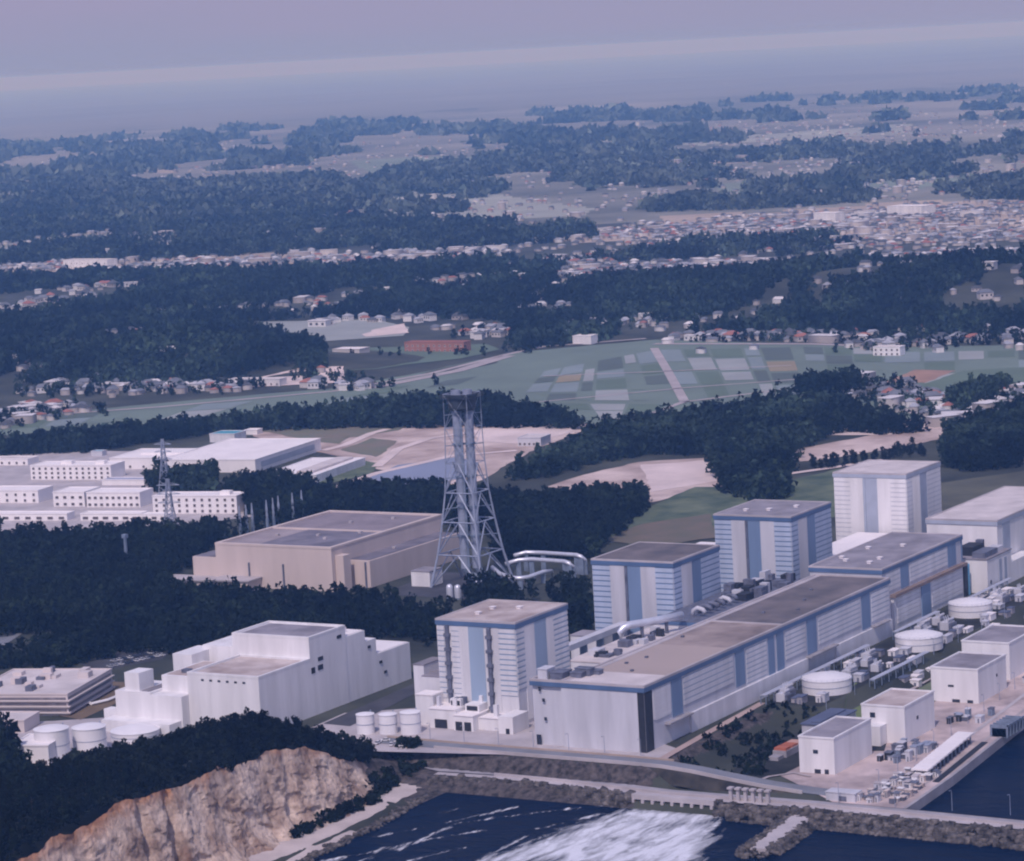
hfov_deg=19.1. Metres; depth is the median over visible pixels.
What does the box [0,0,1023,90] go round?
sky
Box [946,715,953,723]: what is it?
machine box
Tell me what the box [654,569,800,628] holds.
auxiliary block
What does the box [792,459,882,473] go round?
pale track
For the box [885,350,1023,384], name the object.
paddy fields
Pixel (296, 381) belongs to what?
school yard
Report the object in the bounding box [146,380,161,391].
house
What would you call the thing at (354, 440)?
dirt track
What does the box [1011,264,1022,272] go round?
house
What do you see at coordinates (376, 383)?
lane
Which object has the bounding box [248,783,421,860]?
beach
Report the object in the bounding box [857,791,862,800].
equipment crate
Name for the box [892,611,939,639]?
pipe rack
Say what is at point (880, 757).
machine box
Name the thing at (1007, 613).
kiosk
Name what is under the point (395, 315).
house
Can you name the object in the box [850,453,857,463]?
bush
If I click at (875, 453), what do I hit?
bush
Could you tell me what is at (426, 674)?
side annex
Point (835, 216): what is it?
block
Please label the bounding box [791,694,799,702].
kiosk
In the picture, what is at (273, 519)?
bushing post
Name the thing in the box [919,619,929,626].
kiosk
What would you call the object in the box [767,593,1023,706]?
dark yard
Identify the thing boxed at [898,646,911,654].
kiosk
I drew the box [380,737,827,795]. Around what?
road
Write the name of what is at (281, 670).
waste building
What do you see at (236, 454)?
warehouse
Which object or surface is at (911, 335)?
garden trees
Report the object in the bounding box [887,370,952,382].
straw field
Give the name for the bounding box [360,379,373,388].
house
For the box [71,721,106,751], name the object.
storage tank
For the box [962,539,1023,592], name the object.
pump annex
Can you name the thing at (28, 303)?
house
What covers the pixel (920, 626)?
transformer
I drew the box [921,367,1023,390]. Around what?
green field
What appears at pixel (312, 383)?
house
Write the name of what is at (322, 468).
warehouse
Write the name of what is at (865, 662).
transformer
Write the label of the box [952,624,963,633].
kiosk
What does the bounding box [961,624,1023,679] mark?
pump house
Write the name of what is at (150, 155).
woods
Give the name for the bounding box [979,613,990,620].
kiosk
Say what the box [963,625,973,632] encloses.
kiosk
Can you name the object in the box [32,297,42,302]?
house
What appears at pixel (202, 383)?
house
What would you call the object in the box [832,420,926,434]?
pale patch
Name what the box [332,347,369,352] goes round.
shed
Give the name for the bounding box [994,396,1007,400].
house
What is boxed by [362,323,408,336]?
sand field
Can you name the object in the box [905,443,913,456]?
bush
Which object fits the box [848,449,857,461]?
bush
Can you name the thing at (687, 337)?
house
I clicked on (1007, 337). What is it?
house
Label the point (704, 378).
paddy fields
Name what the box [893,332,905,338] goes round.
house
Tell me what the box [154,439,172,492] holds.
pylon
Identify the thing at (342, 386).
house
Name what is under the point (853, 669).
transformer
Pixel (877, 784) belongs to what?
equipment crate
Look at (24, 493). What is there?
office block
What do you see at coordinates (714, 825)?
foam streaks
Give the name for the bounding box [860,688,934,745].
pump house
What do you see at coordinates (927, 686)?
lawn strip
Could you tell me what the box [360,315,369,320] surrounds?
house
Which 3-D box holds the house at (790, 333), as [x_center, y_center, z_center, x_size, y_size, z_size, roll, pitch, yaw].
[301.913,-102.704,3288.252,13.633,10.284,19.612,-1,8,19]
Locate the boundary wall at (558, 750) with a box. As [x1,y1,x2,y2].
[387,735,673,760]
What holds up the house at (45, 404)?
on the ground at (510, 92)
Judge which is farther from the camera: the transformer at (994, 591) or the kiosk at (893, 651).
the transformer at (994, 591)
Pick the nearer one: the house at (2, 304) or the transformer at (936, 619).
the transformer at (936, 619)
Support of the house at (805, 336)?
on the ground at (510, 92)
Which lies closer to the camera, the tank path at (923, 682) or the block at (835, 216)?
the tank path at (923, 682)
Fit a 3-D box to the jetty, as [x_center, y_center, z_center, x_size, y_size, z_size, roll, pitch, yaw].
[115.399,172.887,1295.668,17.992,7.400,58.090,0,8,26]
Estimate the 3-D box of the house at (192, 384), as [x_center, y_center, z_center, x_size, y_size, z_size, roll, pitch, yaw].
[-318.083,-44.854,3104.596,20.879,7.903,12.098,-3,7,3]
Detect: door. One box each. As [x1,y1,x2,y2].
[455,721,462,730]
[464,722,470,730]
[537,734,541,744]
[839,796,845,801]
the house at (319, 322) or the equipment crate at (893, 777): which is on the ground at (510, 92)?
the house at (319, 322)
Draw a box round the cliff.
[18,707,375,860]
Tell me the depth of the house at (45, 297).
4405.05 m
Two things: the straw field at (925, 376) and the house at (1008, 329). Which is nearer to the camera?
the straw field at (925, 376)
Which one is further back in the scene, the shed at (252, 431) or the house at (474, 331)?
the house at (474, 331)
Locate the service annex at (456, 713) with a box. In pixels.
[415,690,528,734]
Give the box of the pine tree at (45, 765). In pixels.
[41,759,49,772]
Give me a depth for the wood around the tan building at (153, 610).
1821.51 m
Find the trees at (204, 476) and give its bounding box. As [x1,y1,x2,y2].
[141,454,221,492]
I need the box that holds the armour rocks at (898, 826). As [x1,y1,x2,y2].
[426,773,1023,850]
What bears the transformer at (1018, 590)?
on the dark yard at (888, 644)
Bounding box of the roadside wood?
[0,600,116,668]
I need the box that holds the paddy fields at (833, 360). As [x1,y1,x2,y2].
[803,347,881,369]
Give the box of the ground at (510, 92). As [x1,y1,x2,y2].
[0,36,1023,860]
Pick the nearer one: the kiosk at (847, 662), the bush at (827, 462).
the kiosk at (847, 662)
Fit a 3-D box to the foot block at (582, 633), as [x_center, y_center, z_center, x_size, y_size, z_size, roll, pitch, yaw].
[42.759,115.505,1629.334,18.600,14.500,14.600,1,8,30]
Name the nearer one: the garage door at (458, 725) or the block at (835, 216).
the garage door at (458, 725)
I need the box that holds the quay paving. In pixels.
[781,673,1023,807]
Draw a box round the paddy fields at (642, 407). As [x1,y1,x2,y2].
[541,403,671,418]
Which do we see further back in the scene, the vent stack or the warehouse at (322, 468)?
the warehouse at (322, 468)
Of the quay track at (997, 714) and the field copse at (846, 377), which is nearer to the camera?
the quay track at (997, 714)
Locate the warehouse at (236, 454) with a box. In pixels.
[167,438,320,471]
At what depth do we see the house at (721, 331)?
3323.41 m
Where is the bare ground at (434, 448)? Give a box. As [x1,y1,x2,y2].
[253,422,585,483]
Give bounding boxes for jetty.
[750,815,807,854]
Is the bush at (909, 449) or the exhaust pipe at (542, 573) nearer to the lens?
the exhaust pipe at (542, 573)
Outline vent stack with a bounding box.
[430,389,512,587]
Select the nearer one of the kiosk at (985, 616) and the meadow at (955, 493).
the kiosk at (985, 616)
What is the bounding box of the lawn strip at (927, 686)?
[918,682,935,700]
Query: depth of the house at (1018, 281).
3518.41 m
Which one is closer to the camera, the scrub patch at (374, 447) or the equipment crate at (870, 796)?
the equipment crate at (870, 796)
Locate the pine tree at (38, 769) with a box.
[34,760,44,776]
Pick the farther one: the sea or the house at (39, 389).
the house at (39, 389)
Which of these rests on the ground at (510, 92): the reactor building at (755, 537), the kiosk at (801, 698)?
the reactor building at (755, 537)
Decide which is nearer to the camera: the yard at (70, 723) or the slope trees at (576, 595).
the yard at (70, 723)
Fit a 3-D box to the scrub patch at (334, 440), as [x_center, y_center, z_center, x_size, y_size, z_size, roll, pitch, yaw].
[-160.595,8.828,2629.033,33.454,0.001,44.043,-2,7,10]
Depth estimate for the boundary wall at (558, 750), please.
1425.16 m
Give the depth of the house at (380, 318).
3756.58 m
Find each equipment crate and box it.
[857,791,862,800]
[866,793,874,802]
[873,781,880,789]
[873,792,881,802]
[880,781,886,787]
[883,788,890,797]
[888,796,895,803]
[889,776,898,784]
[891,777,898,785]
[893,791,901,795]
[899,795,906,800]
[903,779,911,787]
[904,788,912,797]
[909,780,919,787]
[911,773,920,780]
[913,784,922,789]
[919,775,923,781]
[926,773,932,780]
[931,769,938,776]
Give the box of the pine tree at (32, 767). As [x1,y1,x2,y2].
[26,761,36,773]
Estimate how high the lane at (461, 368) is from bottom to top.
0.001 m
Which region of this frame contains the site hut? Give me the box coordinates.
[517,434,550,445]
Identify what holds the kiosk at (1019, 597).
on the dark yard at (888, 644)
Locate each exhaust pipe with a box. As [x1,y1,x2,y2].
[490,565,552,589]
[505,557,575,577]
[513,550,587,574]
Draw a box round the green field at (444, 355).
[306,344,498,371]
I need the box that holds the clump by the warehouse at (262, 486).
[221,467,320,522]
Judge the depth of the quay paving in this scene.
1409.54 m
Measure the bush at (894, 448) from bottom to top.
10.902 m
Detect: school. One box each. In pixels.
[228,377,286,385]
[404,340,470,351]
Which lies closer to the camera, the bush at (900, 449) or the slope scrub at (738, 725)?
the slope scrub at (738, 725)
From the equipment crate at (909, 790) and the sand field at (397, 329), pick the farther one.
the sand field at (397, 329)
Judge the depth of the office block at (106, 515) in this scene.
2232.24 m
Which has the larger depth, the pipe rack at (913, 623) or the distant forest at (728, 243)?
the distant forest at (728, 243)
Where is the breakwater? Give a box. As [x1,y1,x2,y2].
[802,800,1023,843]
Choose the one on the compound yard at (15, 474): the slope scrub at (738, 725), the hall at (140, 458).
the hall at (140, 458)
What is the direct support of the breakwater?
on the ground at (510, 92)
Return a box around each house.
[0,302,9,308]
[7,404,35,410]
[19,401,39,403]
[22,301,34,307]
[24,296,32,300]
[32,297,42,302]
[32,403,50,409]
[35,289,41,293]
[36,383,47,393]
[38,294,49,301]
[44,378,60,384]
[44,398,62,402]
[46,292,54,296]
[47,402,62,409]
[61,285,71,290]
[63,400,74,406]
[68,289,74,294]
[72,283,79,289]
[75,290,87,296]
[77,284,87,290]
[77,378,91,383]
[102,280,109,286]
[106,281,119,286]
[123,281,137,286]
[130,381,147,390]
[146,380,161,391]
[167,377,181,381]
[189,382,208,390]
[195,380,207,390]
[299,378,310,387]
[307,319,331,326]
[307,379,320,388]
[310,375,326,385]
[334,380,344,388]
[338,382,349,390]
[342,313,353,320]
[353,383,364,390]
[354,379,368,389]
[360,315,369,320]
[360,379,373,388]
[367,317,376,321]
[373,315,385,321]
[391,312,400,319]
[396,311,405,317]
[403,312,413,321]
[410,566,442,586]
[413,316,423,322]
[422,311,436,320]
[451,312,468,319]
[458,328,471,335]
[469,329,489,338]
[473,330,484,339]
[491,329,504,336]
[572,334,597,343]
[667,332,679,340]
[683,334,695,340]
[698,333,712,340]
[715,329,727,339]
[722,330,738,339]
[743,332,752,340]
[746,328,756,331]
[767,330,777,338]
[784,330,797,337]
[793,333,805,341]
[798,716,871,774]
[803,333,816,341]
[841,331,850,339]
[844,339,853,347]
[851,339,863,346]
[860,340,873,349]
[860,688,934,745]
[868,384,875,391]
[873,338,882,344]
[876,386,896,392]
[881,387,892,392]
[882,336,893,340]
[882,340,894,344]
[886,389,906,394]
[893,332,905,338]
[893,338,908,346]
[899,387,912,390]
[905,398,915,406]
[911,338,919,346]
[918,339,930,347]
[922,391,941,401]
[929,396,942,405]
[930,651,1006,703]
[932,332,949,336]
[932,344,943,352]
[939,336,951,343]
[949,333,961,342]
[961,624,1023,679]
[964,333,976,342]
[971,285,981,291]
[977,289,993,299]
[982,261,997,269]
[990,715,1023,737]
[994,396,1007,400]
[1000,335,1013,344]
[1006,326,1019,332]
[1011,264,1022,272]
[1014,277,1023,284]
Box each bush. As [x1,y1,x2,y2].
[809,453,813,466]
[811,456,816,468]
[817,458,824,467]
[822,454,829,463]
[825,458,831,466]
[828,453,836,466]
[841,454,848,466]
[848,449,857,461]
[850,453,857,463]
[859,450,866,460]
[872,448,878,458]
[879,446,885,458]
[881,453,887,459]
[886,448,894,459]
[892,444,897,455]
[896,443,904,455]
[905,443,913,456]
[909,437,916,450]
[917,442,924,455]
[920,447,926,456]
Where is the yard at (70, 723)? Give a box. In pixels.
[17,718,112,750]
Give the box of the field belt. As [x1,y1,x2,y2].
[0,340,1023,434]
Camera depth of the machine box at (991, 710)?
1480.70 m
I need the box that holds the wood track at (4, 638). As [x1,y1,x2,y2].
[0,628,26,645]
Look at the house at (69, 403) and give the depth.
3009.34 m
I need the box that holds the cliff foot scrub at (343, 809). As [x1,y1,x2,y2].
[289,735,426,838]
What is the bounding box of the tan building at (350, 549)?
[173,510,459,591]
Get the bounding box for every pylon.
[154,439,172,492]
[156,479,180,523]
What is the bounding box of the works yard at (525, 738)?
[311,708,674,757]
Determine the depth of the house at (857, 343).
3170.19 m
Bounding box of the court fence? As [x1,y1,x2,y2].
[88,696,115,705]
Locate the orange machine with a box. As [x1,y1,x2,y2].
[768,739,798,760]
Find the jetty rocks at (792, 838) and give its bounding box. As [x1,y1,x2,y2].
[734,814,817,858]
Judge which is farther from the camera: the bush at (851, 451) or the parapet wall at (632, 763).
the bush at (851, 451)
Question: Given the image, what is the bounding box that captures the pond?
[369,457,476,481]
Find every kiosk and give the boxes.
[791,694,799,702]
[796,694,807,703]
[815,695,821,702]
[816,691,828,701]
[818,665,830,671]
[843,659,852,667]
[849,657,861,666]
[852,672,864,681]
[856,650,866,656]
[864,672,869,680]
[875,648,884,656]
[886,662,893,667]
[887,647,898,655]
[893,654,904,661]
[897,674,910,682]
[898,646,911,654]
[906,655,921,664]
[910,673,922,678]
[910,678,921,687]
[913,669,923,677]
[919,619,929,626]
[943,633,952,643]
[948,629,956,636]
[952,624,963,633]
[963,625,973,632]
[975,594,986,598]
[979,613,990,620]
[980,620,989,626]
[986,612,996,620]
[993,602,1004,608]
[998,610,1010,617]
[1002,587,1011,594]
[1007,606,1014,613]
[1009,594,1014,600]
[1014,593,1023,601]
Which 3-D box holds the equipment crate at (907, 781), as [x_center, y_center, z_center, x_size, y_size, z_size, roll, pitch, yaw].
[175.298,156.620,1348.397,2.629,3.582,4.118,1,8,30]
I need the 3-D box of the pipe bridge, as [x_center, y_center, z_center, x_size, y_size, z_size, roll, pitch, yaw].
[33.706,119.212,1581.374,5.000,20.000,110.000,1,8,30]
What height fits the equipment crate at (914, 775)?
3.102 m
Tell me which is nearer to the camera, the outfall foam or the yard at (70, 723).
the outfall foam
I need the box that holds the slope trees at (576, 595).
[419,567,594,646]
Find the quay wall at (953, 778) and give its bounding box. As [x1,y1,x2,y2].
[904,729,1022,809]
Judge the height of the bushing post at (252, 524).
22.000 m
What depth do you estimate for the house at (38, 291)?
4573.62 m
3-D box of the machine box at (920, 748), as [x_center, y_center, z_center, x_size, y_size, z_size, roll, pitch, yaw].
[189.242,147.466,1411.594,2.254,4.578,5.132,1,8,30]
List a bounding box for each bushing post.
[238,506,241,534]
[245,505,248,533]
[251,503,254,531]
[265,500,268,527]
[272,498,275,525]
[277,496,279,523]
[291,493,294,518]
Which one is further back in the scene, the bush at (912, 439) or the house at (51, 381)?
the house at (51, 381)
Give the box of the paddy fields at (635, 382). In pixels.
[519,351,669,400]
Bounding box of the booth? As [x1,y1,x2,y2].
[825,787,861,801]
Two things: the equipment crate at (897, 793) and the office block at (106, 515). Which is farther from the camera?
the office block at (106, 515)
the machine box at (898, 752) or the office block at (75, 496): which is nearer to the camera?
the machine box at (898, 752)
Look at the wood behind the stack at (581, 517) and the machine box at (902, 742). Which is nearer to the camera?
the machine box at (902, 742)
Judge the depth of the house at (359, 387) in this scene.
3011.32 m
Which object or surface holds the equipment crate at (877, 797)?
on the quay paving
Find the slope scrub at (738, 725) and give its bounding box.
[677,700,818,775]
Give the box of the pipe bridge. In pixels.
[569,621,627,658]
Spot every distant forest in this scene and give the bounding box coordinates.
[0,166,345,202]
[0,194,599,264]
[0,242,1023,385]
[0,246,567,293]
[543,152,756,185]
[544,224,863,260]
[635,182,882,211]
[836,129,1023,161]
[931,167,1023,200]
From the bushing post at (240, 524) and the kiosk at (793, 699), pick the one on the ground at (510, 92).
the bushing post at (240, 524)
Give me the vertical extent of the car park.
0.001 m
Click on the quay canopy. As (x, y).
(948, 750)
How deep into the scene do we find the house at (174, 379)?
3128.19 m
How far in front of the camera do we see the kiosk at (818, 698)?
1494.69 m
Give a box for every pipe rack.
[760,644,869,703]
[869,651,928,688]
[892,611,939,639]
[969,578,1011,596]
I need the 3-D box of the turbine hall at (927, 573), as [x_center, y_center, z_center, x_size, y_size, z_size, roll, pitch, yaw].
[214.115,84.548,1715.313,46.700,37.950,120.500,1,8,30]
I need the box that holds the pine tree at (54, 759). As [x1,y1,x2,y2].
[48,757,61,776]
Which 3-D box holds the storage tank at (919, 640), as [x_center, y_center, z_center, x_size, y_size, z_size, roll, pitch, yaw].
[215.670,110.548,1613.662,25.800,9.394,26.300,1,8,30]
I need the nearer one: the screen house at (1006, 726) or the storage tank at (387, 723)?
the screen house at (1006, 726)
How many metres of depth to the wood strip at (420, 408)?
2699.53 m
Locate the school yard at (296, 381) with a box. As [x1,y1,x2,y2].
[252,366,343,386]
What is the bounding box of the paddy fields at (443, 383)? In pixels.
[328,376,476,403]
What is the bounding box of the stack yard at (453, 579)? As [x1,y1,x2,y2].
[382,572,548,598]
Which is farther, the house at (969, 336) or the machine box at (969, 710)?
the house at (969, 336)
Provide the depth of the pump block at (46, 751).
1448.80 m
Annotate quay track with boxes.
[891,693,1023,790]
[925,709,1023,783]
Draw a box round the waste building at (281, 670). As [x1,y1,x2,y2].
[101,620,411,735]
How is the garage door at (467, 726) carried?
in the service annex at (456, 713)
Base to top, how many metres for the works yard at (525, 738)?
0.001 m
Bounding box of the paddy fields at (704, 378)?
[660,347,799,397]
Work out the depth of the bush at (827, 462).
2295.82 m
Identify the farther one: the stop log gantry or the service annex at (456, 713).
the service annex at (456, 713)
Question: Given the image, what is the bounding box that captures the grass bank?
[319,461,375,483]
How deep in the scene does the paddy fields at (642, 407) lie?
2753.51 m
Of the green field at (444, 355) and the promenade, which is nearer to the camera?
the promenade
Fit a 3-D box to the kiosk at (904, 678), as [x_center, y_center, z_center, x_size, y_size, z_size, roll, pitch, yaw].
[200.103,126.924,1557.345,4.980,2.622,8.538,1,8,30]
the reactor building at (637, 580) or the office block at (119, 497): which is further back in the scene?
the office block at (119, 497)
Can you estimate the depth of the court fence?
1585.75 m
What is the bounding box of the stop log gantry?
[727,786,770,803]
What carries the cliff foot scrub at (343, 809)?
on the ground at (510, 92)
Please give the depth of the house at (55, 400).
3007.40 m
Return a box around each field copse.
[792,363,866,394]
[944,371,1013,405]
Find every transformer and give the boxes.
[774,687,791,701]
[776,681,795,696]
[839,663,859,678]
[859,646,877,659]
[859,654,873,666]
[868,658,884,671]
[912,621,924,629]
[930,611,945,625]
[937,615,956,630]
[988,586,1001,596]
[994,589,1009,602]
[1012,583,1023,594]
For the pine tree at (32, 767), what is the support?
on the ground at (510, 92)
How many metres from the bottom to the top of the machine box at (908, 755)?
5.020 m
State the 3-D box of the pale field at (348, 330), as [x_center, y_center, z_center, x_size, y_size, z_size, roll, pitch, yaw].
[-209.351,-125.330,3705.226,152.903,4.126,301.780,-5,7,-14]
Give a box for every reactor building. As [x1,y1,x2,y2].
[435,599,569,722]
[590,541,720,637]
[713,499,832,591]
[832,459,941,540]
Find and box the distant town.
[0,196,1023,428]
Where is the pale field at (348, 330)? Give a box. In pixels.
[261,320,408,340]
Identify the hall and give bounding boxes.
[109,448,197,468]
[529,574,892,752]
[695,542,714,543]
[800,708,856,732]
[808,532,970,629]
[832,532,886,555]
[887,204,935,214]
[925,486,1023,554]
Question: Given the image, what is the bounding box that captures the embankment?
[486,754,797,793]
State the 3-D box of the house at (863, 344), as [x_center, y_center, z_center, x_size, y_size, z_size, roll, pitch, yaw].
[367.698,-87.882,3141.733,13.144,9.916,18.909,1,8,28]
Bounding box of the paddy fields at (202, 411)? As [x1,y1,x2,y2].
[0,401,251,428]
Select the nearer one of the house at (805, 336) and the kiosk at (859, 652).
the kiosk at (859, 652)
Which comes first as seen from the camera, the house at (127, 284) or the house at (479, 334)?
the house at (479, 334)
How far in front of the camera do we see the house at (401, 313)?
3790.58 m
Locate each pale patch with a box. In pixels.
[474,425,583,443]
[640,460,716,491]
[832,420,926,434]
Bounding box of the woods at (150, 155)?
[0,82,1023,179]
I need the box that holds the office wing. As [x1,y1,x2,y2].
[1,711,39,732]
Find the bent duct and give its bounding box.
[617,611,683,639]
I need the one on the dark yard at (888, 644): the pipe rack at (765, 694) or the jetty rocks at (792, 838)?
the pipe rack at (765, 694)
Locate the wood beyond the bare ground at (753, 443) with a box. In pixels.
[503,387,931,500]
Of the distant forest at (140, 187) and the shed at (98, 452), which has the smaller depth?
the shed at (98, 452)
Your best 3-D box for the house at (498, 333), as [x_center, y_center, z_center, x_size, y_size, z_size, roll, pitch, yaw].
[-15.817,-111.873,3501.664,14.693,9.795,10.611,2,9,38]
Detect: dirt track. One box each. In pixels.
[321,429,389,449]
[336,450,516,485]
[371,428,537,466]
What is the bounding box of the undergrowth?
[0,719,382,860]
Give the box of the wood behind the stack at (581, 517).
[315,473,652,561]
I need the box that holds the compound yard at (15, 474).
[0,451,250,531]
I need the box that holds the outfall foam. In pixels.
[481,810,713,860]
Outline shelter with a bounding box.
[101,477,145,484]
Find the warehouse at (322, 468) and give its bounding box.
[276,457,364,481]
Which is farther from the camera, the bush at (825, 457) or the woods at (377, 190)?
the woods at (377, 190)
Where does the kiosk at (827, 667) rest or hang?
on the dark yard at (888, 644)
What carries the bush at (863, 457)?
on the ground at (510, 92)
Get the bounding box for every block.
[0,485,52,502]
[0,511,74,520]
[0,666,114,715]
[20,733,55,765]
[30,460,125,479]
[52,486,99,506]
[63,258,117,268]
[80,511,147,520]
[86,488,152,506]
[140,512,172,520]
[152,490,244,513]
[569,630,612,658]
[570,626,680,670]
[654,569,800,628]
[814,212,844,221]
[873,345,904,355]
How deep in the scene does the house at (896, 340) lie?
3135.12 m
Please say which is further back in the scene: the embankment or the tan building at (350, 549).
the tan building at (350, 549)
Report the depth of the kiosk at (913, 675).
1563.12 m
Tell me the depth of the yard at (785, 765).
1406.68 m
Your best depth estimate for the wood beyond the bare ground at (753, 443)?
2428.85 m
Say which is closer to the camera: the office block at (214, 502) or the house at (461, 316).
the office block at (214, 502)
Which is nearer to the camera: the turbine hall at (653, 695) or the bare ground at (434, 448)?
the turbine hall at (653, 695)
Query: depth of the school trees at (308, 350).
3222.90 m
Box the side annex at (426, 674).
[413,657,439,702]
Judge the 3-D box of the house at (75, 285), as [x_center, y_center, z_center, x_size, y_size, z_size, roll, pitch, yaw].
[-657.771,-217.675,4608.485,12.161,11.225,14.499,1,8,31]
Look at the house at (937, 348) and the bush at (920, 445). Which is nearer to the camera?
the bush at (920, 445)
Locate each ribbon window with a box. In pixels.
[0,673,110,699]
[0,679,110,705]
[0,685,111,711]
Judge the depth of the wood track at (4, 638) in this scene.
1788.40 m
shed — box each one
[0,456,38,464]
[91,450,106,455]
[209,430,245,441]
[245,428,262,434]
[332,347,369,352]
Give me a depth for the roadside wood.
1700.84 m
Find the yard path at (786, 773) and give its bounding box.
[763,772,810,778]
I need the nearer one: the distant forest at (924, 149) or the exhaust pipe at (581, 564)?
the exhaust pipe at (581, 564)
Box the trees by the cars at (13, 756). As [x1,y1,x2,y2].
[0,711,32,775]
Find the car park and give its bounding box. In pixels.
[81,649,167,668]
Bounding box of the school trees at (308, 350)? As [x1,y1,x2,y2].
[288,329,328,369]
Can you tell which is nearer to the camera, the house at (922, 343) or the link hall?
the link hall
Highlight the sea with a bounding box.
[314,729,1023,860]
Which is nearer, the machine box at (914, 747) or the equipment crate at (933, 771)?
the equipment crate at (933, 771)
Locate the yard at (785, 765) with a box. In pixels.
[732,732,885,777]
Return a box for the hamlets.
[12,99,1023,238]
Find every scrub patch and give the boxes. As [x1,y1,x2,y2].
[262,422,411,437]
[321,437,348,442]
[341,438,396,456]
[608,514,714,543]
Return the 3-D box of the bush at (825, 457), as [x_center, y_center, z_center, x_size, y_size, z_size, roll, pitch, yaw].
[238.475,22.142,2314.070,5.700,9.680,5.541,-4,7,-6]
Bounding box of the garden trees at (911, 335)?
[0,311,1023,426]
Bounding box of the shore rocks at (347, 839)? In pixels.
[295,787,434,860]
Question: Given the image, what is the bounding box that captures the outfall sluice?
[631,792,715,809]
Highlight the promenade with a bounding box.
[434,772,1023,828]
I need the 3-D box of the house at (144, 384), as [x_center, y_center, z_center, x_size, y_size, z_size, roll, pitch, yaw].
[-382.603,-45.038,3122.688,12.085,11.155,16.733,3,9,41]
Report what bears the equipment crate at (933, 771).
on the quay paving
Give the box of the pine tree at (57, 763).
[47,761,60,774]
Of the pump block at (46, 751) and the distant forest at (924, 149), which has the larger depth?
the distant forest at (924, 149)
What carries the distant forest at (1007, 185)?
on the ground at (510, 92)
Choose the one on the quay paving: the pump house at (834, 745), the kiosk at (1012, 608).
the pump house at (834, 745)
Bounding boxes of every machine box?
[876,753,883,761]
[883,750,893,759]
[887,754,896,760]
[891,742,899,751]
[893,755,900,763]
[895,748,902,754]
[896,740,907,750]
[904,749,912,761]
[909,744,917,755]
[916,742,924,754]
[923,742,931,752]
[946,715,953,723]
[955,713,963,721]
[962,714,969,720]
[964,707,971,718]
[974,714,984,722]
[987,706,994,715]
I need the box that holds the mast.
[121,534,127,553]
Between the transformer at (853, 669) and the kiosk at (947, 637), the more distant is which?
the kiosk at (947, 637)
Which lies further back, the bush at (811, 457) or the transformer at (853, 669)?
the bush at (811, 457)
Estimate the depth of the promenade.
1327.50 m
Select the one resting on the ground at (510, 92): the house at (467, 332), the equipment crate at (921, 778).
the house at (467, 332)
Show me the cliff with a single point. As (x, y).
(265, 801)
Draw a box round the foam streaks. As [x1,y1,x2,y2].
[322,807,719,860]
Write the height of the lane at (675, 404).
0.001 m
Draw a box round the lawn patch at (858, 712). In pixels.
[844,683,861,716]
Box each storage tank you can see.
[33,722,69,758]
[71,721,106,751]
[110,723,159,743]
[355,710,374,734]
[378,710,397,734]
[399,707,421,734]
[801,670,851,695]
[894,628,942,652]
[948,596,992,618]
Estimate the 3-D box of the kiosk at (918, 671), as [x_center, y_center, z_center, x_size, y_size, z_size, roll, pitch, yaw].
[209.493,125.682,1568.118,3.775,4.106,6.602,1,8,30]
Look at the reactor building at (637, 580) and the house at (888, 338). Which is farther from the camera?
the house at (888, 338)
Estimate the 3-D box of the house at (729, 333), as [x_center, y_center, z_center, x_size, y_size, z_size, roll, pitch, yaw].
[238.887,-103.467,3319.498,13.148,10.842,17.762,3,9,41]
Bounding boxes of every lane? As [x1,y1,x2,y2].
[61,338,646,413]
[373,355,514,387]
[538,379,794,401]
[549,365,790,375]
[650,348,688,401]
[652,389,786,412]
[655,343,843,345]
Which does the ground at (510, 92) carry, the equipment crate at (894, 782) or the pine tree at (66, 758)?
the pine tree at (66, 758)
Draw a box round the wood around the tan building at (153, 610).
[0,474,450,654]
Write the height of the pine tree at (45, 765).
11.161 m
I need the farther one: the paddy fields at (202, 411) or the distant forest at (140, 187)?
the distant forest at (140, 187)
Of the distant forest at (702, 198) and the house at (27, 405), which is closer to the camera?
the house at (27, 405)
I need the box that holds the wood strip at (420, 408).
[0,386,586,455]
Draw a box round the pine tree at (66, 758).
[61,755,71,768]
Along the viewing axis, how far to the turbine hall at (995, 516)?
1815.21 m
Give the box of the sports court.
[58,682,124,719]
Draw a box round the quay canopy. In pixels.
[911,731,987,781]
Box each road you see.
[323,684,414,725]
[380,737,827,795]
[424,767,1023,822]
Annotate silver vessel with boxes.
[446,584,452,598]
[454,584,461,599]
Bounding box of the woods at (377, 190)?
[0,127,1023,225]
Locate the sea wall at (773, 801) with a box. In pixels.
[494,773,1023,825]
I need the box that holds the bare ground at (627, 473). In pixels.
[548,458,720,501]
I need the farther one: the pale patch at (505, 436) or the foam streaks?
the pale patch at (505, 436)
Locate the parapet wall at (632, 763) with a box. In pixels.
[434,746,802,793]
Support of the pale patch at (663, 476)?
on the bare ground at (627, 473)
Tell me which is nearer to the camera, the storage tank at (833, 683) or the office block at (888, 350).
the storage tank at (833, 683)
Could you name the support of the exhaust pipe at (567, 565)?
on the ground at (510, 92)
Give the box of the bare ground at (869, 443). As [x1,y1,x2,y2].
[793,427,942,460]
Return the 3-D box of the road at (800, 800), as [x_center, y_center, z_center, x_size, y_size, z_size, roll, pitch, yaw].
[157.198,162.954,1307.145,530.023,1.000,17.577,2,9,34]
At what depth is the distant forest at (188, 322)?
3636.30 m
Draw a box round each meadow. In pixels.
[609,468,840,543]
[941,471,1023,510]
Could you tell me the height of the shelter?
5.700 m
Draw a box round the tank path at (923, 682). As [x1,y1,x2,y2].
[910,678,930,688]

